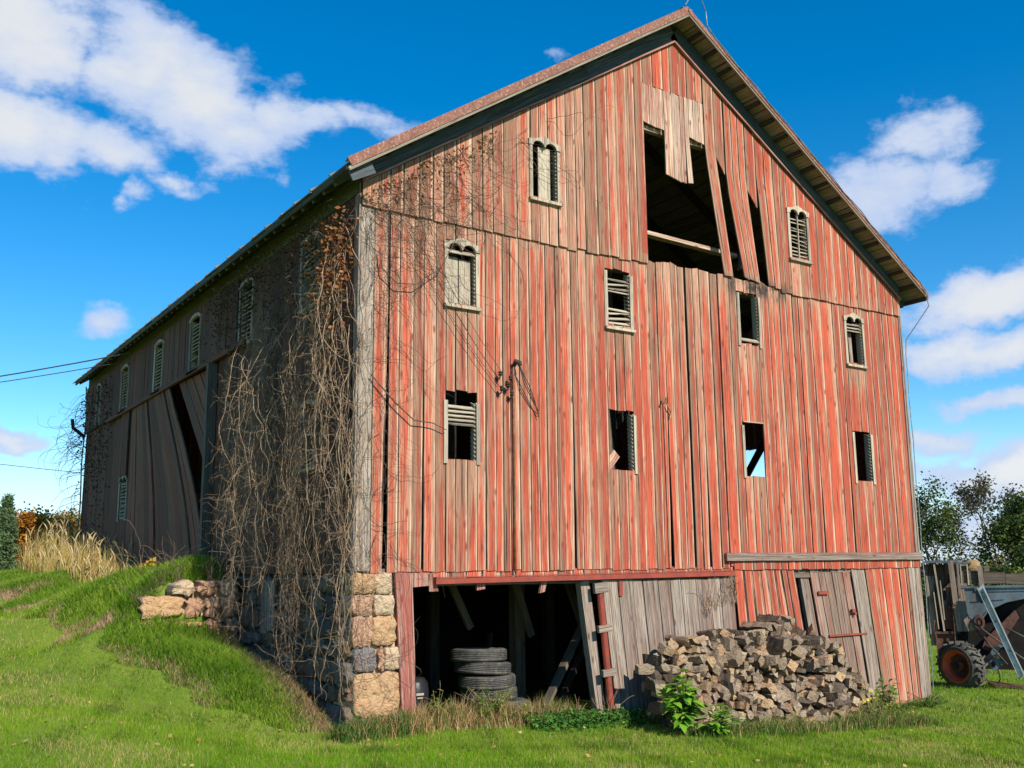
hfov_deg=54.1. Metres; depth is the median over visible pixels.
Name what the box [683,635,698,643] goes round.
firewood log
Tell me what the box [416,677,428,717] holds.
plastic drum
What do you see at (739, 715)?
firewood log
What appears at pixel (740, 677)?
firewood log
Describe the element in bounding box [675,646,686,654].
firewood log
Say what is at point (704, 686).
firewood log
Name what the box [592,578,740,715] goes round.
sliding door
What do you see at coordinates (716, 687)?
firewood log
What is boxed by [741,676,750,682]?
firewood log
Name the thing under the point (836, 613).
small door
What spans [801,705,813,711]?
firewood log
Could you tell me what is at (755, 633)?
firewood log
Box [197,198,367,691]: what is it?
dead vine
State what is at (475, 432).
window
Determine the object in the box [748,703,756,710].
firewood log
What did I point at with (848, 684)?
firewood log
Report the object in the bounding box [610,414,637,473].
window
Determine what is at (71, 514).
yellow shrub
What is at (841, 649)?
firewood log
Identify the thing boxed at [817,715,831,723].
firewood log
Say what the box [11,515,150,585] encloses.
tall dry grass
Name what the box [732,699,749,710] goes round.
firewood log
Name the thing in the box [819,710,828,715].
firewood log
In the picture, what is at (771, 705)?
firewood log
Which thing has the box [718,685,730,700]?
firewood log
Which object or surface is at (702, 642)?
firewood log
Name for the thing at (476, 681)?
car tyre
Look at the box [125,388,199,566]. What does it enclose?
side door
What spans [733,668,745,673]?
firewood log
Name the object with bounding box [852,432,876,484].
window
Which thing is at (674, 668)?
firewood log
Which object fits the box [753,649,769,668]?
firewood log
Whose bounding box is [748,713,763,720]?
firewood log
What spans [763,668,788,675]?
firewood log
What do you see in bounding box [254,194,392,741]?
dead vine
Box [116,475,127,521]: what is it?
side window
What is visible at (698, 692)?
firewood log
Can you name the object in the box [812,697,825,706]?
firewood log
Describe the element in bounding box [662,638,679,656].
firewood log
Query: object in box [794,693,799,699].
firewood log
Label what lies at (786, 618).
firewood log
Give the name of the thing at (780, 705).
firewood log
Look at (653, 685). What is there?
firewood log
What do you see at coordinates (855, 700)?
firewood log
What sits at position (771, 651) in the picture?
firewood log
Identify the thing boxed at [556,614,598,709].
leaning plank
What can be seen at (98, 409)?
side window
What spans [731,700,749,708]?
firewood log
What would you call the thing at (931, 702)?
bramble
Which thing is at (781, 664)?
firewood log
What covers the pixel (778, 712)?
firewood log
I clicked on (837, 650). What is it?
firewood log
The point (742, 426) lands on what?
window
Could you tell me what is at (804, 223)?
window
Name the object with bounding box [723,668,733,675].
firewood log
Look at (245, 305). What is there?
side window
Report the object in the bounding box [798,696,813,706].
firewood log
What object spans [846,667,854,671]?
firewood log
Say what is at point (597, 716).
ground ivy
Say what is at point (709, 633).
firewood log
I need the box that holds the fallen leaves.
[1,614,1008,767]
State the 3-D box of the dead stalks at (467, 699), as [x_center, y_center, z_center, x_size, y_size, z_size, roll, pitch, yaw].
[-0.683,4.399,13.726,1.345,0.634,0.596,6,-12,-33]
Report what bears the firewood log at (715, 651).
on the firewood log at (718, 657)
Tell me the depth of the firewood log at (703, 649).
15.18 m
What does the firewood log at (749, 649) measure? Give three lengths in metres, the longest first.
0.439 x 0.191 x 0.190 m
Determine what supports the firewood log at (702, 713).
on the firewood log at (706, 719)
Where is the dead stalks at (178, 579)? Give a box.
[101,532,236,603]
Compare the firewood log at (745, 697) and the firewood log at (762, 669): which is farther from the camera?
the firewood log at (762, 669)
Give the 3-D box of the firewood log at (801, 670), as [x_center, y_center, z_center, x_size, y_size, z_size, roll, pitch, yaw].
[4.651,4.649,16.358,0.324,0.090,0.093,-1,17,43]
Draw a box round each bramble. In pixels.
[427,689,451,715]
[462,684,527,720]
[470,695,496,719]
[775,709,826,730]
[861,689,917,716]
[901,691,947,706]
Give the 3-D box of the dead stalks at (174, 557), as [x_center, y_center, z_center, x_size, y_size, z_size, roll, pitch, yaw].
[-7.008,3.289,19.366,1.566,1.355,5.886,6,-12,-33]
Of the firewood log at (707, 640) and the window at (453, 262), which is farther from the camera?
the firewood log at (707, 640)
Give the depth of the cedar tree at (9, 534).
29.08 m
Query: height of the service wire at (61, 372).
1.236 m
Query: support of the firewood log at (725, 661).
on the firewood log at (730, 671)
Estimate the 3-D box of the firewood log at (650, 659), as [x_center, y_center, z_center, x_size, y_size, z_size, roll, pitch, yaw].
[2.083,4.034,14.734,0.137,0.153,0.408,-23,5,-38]
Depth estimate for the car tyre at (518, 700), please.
14.87 m
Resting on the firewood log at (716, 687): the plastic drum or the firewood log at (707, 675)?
the firewood log at (707, 675)
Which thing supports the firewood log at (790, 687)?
on the firewood log at (796, 695)
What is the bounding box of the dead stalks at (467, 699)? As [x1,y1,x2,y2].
[424,687,506,715]
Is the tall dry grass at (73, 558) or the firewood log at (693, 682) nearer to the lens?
the firewood log at (693, 682)
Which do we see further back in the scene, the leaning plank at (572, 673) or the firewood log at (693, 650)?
the leaning plank at (572, 673)
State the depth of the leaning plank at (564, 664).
15.81 m
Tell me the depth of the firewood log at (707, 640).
15.30 m
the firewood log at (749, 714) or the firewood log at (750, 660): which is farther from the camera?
the firewood log at (750, 660)
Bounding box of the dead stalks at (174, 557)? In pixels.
[80,521,197,570]
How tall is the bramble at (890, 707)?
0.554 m
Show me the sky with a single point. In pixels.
(144, 143)
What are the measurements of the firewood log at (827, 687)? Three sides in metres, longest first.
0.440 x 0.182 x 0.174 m
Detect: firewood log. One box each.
[635,663,657,674]
[642,654,664,664]
[645,676,664,693]
[647,701,665,714]
[650,670,666,679]
[651,691,678,698]
[654,652,669,662]
[656,663,670,672]
[657,641,666,654]
[660,719,670,725]
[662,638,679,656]
[662,674,678,682]
[664,635,690,646]
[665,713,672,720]
[666,653,683,665]
[666,719,688,731]
[667,664,678,673]
[673,678,697,690]
[674,654,687,663]
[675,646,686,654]
[675,671,685,678]
[678,636,711,648]
[678,645,707,653]
[679,662,692,670]
[681,646,700,654]
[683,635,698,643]
[685,664,706,675]
[685,672,699,682]
[686,654,703,664]
[688,687,701,695]
[692,653,715,668]
[693,696,703,705]
[694,710,708,718]
[694,717,713,720]
[696,629,716,637]
[696,639,706,645]
[696,693,712,705]
[696,704,709,712]
[697,680,710,694]
[701,672,711,679]
[707,653,723,672]
[708,691,716,705]
[708,704,714,715]
[709,639,717,649]
[710,638,720,643]
[710,649,718,653]
[710,673,720,682]
[711,683,721,692]
[712,661,723,675]
[712,692,719,700]
[714,628,729,636]
[716,644,724,655]
[717,701,733,710]
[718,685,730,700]
[719,628,746,635]
[721,673,733,682]
[723,657,727,665]
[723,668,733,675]
[728,632,734,638]
[728,709,745,722]
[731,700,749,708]
[732,682,741,692]
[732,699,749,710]
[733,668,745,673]
[733,672,746,680]
[735,691,753,704]
[737,710,753,719]
[741,646,753,655]
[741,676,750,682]
[741,683,753,690]
[742,683,757,689]
[743,691,757,699]
[745,657,753,663]
[746,629,764,637]
[746,653,764,667]
[746,667,754,674]
[746,681,776,693]
[747,672,761,682]
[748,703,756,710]
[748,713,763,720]
[749,691,769,708]
[750,640,765,650]
[750,682,760,690]
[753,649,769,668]
[753,698,760,702]
[754,710,769,721]
[757,689,786,702]
[758,667,770,670]
[760,693,776,700]
[762,668,775,673]
[762,676,771,682]
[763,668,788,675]
[763,672,777,679]
[763,709,771,717]
[764,699,774,709]
[765,648,777,654]
[770,657,786,669]
[771,708,783,717]
[772,675,783,682]
[772,682,790,700]
[773,702,785,708]
[777,615,794,623]
[781,683,795,691]
[783,673,795,682]
[783,711,794,721]
[784,702,792,711]
[785,650,792,656]
[786,659,798,672]
[789,624,805,634]
[789,645,807,658]
[789,700,801,711]
[790,658,803,666]
[792,682,801,691]
[794,689,807,696]
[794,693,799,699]
[795,667,805,672]
[795,674,819,681]
[795,675,807,684]
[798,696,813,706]
[798,709,806,717]
[801,672,824,681]
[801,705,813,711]
[804,682,817,690]
[806,649,814,656]
[806,655,818,660]
[806,690,819,704]
[807,709,821,719]
[808,623,815,635]
[809,666,823,672]
[809,678,824,688]
[811,665,833,673]
[812,648,822,655]
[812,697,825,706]
[813,706,836,718]
[817,654,832,663]
[817,683,832,692]
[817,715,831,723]
[818,665,837,674]
[818,673,830,681]
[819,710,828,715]
[822,691,837,700]
[824,681,844,692]
[824,695,851,710]
[826,640,839,650]
[827,674,835,680]
[828,648,839,652]
[831,655,844,667]
[832,709,845,718]
[834,671,845,682]
[837,643,844,654]
[838,693,846,699]
[838,705,849,715]
[842,679,854,688]
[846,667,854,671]
[846,671,863,676]
[847,689,864,698]
[850,696,859,706]
[857,683,866,689]
[857,688,870,697]
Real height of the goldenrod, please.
0.646 m
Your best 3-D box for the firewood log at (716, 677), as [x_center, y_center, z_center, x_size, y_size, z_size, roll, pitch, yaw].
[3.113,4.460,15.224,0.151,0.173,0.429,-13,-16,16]
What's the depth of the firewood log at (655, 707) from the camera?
14.34 m
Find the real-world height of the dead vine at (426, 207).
9.858 m
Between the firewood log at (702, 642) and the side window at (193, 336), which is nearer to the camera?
the firewood log at (702, 642)
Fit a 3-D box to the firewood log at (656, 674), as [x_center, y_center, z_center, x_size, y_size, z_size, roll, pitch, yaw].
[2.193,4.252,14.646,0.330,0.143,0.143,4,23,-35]
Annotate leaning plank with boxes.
[486,633,492,646]
[540,606,594,707]
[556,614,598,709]
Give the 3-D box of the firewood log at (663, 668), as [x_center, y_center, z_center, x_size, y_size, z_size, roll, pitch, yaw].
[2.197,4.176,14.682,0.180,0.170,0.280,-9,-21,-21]
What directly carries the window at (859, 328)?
in the barn
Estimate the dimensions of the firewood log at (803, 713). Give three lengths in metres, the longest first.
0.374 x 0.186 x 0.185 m
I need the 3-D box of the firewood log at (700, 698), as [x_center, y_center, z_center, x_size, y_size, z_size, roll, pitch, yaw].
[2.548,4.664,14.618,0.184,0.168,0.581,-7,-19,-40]
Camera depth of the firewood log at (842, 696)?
16.22 m
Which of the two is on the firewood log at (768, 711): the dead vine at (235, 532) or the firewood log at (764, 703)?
the firewood log at (764, 703)
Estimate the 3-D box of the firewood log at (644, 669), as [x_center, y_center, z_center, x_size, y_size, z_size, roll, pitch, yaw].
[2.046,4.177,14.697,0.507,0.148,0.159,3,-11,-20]
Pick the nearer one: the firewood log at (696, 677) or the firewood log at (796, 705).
the firewood log at (696, 677)
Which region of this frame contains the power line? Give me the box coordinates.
[0,464,76,472]
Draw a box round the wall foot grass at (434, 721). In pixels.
[322,691,951,744]
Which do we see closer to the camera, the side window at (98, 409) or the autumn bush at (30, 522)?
the side window at (98, 409)
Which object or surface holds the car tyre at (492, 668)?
on the car tyre at (476, 681)
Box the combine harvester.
[924,560,1023,688]
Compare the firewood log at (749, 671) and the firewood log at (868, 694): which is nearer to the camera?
the firewood log at (749, 671)
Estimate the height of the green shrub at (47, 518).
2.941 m
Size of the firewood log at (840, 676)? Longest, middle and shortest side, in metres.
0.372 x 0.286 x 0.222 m
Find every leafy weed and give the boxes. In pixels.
[657,669,707,736]
[697,703,745,737]
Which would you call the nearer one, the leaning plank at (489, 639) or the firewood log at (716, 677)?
the firewood log at (716, 677)
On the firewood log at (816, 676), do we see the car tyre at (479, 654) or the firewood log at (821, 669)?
the firewood log at (821, 669)
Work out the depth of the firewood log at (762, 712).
15.19 m
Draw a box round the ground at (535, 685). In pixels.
[0,565,1023,767]
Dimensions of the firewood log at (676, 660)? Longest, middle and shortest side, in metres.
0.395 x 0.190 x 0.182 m
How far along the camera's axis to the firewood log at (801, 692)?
15.96 m
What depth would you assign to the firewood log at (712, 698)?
14.79 m
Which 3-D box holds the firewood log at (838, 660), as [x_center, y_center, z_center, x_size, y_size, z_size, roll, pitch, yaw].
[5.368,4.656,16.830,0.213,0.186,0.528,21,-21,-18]
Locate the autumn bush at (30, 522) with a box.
[13,501,78,565]
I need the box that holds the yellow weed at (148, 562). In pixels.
[117,557,166,569]
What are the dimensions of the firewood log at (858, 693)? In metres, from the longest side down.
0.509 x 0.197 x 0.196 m
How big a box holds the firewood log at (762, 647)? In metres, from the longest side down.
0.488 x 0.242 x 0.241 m
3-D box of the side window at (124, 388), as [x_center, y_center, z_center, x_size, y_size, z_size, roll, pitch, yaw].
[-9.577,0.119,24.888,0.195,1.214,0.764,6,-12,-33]
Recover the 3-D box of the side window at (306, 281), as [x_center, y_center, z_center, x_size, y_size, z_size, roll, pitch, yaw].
[-3.037,-1.707,15.298,0.195,1.211,0.764,6,-12,-33]
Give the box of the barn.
[70,0,933,729]
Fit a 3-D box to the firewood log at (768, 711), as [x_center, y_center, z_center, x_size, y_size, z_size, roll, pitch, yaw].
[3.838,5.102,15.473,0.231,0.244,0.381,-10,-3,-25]
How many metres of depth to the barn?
16.69 m
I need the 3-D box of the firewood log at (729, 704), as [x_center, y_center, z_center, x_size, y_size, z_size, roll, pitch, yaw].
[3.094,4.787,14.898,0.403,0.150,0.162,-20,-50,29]
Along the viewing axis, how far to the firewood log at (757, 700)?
15.27 m
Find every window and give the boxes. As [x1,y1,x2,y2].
[95,383,102,424]
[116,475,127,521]
[118,364,129,413]
[150,339,164,395]
[185,312,201,375]
[237,277,254,349]
[296,231,320,314]
[296,399,316,473]
[443,238,481,311]
[443,400,480,464]
[528,137,562,206]
[603,270,635,332]
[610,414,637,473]
[735,292,762,348]
[741,421,763,477]
[785,206,812,264]
[842,313,868,368]
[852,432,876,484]
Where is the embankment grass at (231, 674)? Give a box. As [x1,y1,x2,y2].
[0,552,335,732]
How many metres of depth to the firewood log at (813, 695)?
15.88 m
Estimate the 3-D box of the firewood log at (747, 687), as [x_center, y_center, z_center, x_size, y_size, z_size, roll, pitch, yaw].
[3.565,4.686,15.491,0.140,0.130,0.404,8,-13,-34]
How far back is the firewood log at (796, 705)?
15.55 m
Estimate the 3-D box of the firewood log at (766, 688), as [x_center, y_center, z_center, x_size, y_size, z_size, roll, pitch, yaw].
[3.927,4.747,15.698,0.206,0.180,0.511,-29,11,-30]
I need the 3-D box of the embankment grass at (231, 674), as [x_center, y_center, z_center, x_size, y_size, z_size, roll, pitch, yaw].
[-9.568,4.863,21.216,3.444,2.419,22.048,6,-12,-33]
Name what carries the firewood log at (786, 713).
on the firewood log
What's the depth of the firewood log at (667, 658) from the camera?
14.87 m
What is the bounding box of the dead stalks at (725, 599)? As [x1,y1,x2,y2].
[692,564,742,613]
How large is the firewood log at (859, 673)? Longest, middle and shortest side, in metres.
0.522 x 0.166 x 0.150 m
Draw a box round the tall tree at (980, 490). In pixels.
[937,468,1022,568]
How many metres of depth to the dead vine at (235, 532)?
15.75 m
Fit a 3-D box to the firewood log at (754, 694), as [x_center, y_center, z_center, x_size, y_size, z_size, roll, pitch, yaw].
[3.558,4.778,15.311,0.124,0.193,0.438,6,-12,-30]
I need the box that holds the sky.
[0,0,1023,564]
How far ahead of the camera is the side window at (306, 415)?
14.91 m
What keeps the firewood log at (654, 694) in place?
on the firewood log
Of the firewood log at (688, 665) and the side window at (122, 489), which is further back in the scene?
the side window at (122, 489)
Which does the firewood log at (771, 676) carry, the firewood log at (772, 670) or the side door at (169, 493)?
the firewood log at (772, 670)
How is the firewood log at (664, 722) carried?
on the ground at (535, 685)
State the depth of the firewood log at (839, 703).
16.13 m
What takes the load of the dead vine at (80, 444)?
hanging from the barn
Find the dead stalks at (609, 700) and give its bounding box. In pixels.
[592,688,627,715]
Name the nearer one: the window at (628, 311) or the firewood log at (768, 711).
the firewood log at (768, 711)
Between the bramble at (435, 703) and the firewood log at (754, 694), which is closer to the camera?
the bramble at (435, 703)
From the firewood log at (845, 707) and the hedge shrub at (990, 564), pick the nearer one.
the firewood log at (845, 707)
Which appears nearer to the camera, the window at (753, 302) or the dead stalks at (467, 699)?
the dead stalks at (467, 699)
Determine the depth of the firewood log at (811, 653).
16.41 m
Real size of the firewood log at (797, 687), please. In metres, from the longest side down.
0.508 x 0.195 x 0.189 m
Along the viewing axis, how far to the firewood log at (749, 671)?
15.59 m
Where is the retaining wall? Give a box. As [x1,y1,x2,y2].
[136,579,239,633]
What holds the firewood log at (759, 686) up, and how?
on the firewood log at (764, 703)
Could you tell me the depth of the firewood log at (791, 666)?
15.99 m
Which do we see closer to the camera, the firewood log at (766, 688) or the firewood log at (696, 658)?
the firewood log at (696, 658)
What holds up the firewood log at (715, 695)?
on the firewood log at (729, 704)
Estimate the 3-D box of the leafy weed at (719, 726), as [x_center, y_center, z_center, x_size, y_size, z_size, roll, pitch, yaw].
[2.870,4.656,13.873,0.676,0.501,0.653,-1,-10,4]
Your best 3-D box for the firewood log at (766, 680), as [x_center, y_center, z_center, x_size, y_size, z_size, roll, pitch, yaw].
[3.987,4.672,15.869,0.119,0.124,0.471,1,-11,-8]
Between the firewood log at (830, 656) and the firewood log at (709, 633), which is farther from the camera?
the firewood log at (830, 656)
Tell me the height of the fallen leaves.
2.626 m
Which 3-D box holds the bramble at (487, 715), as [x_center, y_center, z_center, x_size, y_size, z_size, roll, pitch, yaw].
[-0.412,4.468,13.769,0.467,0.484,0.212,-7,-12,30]
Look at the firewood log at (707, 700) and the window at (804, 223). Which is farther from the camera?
the window at (804, 223)
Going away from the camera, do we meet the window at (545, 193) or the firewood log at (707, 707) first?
the firewood log at (707, 707)
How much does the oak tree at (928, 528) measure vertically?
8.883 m
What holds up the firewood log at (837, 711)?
on the firewood log
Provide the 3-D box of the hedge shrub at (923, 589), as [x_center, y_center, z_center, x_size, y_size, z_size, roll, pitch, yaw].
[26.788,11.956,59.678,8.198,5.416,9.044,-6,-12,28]
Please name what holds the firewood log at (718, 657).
on the firewood log at (716, 677)
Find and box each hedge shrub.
[920,539,1008,626]
[920,548,987,620]
[925,537,1019,610]
[974,554,1013,585]
[1000,546,1023,584]
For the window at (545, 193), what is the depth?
15.91 m
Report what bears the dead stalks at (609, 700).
on the ground at (535, 685)
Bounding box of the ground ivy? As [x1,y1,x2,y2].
[525,706,665,735]
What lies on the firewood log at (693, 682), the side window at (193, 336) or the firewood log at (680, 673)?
the firewood log at (680, 673)
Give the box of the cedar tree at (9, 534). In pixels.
[0,491,22,570]
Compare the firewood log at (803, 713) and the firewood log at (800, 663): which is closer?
the firewood log at (803, 713)
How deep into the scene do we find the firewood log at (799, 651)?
16.23 m
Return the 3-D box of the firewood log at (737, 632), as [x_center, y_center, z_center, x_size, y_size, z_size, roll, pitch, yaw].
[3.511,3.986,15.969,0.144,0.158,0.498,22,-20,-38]
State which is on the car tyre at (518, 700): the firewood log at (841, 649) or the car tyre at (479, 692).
the car tyre at (479, 692)
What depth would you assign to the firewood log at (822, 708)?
15.92 m
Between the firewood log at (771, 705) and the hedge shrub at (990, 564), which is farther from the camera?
the hedge shrub at (990, 564)
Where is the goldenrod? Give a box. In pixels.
[860,688,890,719]
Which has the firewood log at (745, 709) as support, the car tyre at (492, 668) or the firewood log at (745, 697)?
the firewood log at (745, 697)
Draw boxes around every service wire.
[0,352,131,376]
[0,362,121,382]
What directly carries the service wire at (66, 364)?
attached to the barn
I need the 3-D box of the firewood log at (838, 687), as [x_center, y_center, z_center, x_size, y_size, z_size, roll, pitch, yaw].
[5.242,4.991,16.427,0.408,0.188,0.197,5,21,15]
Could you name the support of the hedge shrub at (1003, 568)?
on the ground at (535, 685)
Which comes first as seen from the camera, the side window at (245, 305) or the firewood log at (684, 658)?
the firewood log at (684, 658)
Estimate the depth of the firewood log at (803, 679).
16.04 m
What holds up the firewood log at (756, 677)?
on the firewood log at (759, 686)
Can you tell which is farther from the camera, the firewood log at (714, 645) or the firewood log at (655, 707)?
the firewood log at (714, 645)
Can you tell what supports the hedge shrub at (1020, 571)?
on the ground at (535, 685)
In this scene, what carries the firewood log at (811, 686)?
on the firewood log at (801, 692)
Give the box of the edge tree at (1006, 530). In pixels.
[970,487,1023,577]
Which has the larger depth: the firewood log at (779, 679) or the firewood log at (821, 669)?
the firewood log at (821, 669)
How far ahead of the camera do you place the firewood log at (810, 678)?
16.28 m
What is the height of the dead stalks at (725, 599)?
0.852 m
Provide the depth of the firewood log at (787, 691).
15.59 m
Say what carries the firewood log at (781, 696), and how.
on the firewood log at (780, 705)
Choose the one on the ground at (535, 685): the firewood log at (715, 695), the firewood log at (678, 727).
the firewood log at (678, 727)
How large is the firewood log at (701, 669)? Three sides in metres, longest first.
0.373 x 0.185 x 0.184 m
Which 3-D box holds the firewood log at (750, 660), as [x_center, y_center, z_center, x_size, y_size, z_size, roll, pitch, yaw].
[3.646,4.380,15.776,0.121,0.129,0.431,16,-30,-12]
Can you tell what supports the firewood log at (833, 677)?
on the firewood log at (840, 676)
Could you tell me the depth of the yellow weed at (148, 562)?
18.66 m
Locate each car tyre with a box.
[450,647,506,661]
[454,661,510,674]
[458,673,515,689]
[460,686,516,701]
[471,697,526,711]
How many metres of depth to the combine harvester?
21.78 m
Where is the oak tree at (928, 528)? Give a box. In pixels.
[915,471,969,574]
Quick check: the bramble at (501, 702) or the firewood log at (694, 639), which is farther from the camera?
the firewood log at (694, 639)
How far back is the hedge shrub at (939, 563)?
62.47 m
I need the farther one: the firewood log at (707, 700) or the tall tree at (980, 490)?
the tall tree at (980, 490)
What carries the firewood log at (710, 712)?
on the firewood log
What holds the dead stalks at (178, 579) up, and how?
on the retaining wall
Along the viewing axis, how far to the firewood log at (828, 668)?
16.42 m
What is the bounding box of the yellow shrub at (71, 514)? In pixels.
[47,504,80,540]
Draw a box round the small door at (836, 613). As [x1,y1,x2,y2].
[809,572,870,702]
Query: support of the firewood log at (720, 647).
on the firewood log
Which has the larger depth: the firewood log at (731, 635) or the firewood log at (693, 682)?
the firewood log at (731, 635)
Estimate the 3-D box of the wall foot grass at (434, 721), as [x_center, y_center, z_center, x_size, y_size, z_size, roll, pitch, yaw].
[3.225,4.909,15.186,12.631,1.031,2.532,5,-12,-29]
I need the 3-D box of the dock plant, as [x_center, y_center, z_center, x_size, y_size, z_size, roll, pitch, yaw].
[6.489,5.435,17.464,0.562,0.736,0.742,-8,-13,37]
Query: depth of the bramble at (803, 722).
15.00 m
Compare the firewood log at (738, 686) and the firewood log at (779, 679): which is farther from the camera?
the firewood log at (779, 679)
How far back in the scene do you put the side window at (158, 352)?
22.46 m
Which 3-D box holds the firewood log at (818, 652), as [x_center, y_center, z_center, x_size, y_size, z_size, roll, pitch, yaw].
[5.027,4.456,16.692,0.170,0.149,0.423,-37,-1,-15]
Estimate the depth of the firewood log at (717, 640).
15.46 m
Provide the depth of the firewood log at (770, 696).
15.46 m
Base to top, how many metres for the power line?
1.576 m
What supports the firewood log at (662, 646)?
on the firewood log at (672, 645)
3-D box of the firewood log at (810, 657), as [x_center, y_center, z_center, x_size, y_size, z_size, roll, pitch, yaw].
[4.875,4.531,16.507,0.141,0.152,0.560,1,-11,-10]
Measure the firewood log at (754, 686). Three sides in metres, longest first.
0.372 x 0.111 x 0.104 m
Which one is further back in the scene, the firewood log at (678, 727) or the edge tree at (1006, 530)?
the edge tree at (1006, 530)
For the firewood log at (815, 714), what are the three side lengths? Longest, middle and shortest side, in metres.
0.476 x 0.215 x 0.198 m
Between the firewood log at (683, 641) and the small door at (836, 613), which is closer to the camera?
the firewood log at (683, 641)
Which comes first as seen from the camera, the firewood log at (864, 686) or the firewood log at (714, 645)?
the firewood log at (714, 645)
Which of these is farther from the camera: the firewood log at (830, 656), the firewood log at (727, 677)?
the firewood log at (830, 656)
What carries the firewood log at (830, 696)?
on the firewood log at (821, 701)
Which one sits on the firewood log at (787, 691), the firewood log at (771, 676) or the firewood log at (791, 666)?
the firewood log at (771, 676)
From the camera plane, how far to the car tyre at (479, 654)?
14.85 m
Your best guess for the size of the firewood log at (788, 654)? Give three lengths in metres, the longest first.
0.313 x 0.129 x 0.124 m
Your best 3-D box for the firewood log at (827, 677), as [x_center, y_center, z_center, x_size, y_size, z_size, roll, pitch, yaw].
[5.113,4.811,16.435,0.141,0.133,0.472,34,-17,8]
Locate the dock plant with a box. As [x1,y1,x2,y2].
[867,674,900,711]
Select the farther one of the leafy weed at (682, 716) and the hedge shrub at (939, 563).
the hedge shrub at (939, 563)
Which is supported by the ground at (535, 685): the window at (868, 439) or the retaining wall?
the retaining wall
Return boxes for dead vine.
[32,376,113,547]
[196,298,301,653]
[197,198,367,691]
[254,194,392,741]
[296,105,613,728]
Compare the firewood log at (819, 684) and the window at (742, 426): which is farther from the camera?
the window at (742, 426)
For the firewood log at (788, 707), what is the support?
on the firewood log at (786, 713)
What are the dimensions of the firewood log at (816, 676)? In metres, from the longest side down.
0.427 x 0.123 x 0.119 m
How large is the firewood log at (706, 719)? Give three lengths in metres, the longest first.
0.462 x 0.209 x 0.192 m
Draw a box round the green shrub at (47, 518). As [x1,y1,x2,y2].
[14,503,61,547]
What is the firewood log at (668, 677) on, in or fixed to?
on the firewood log

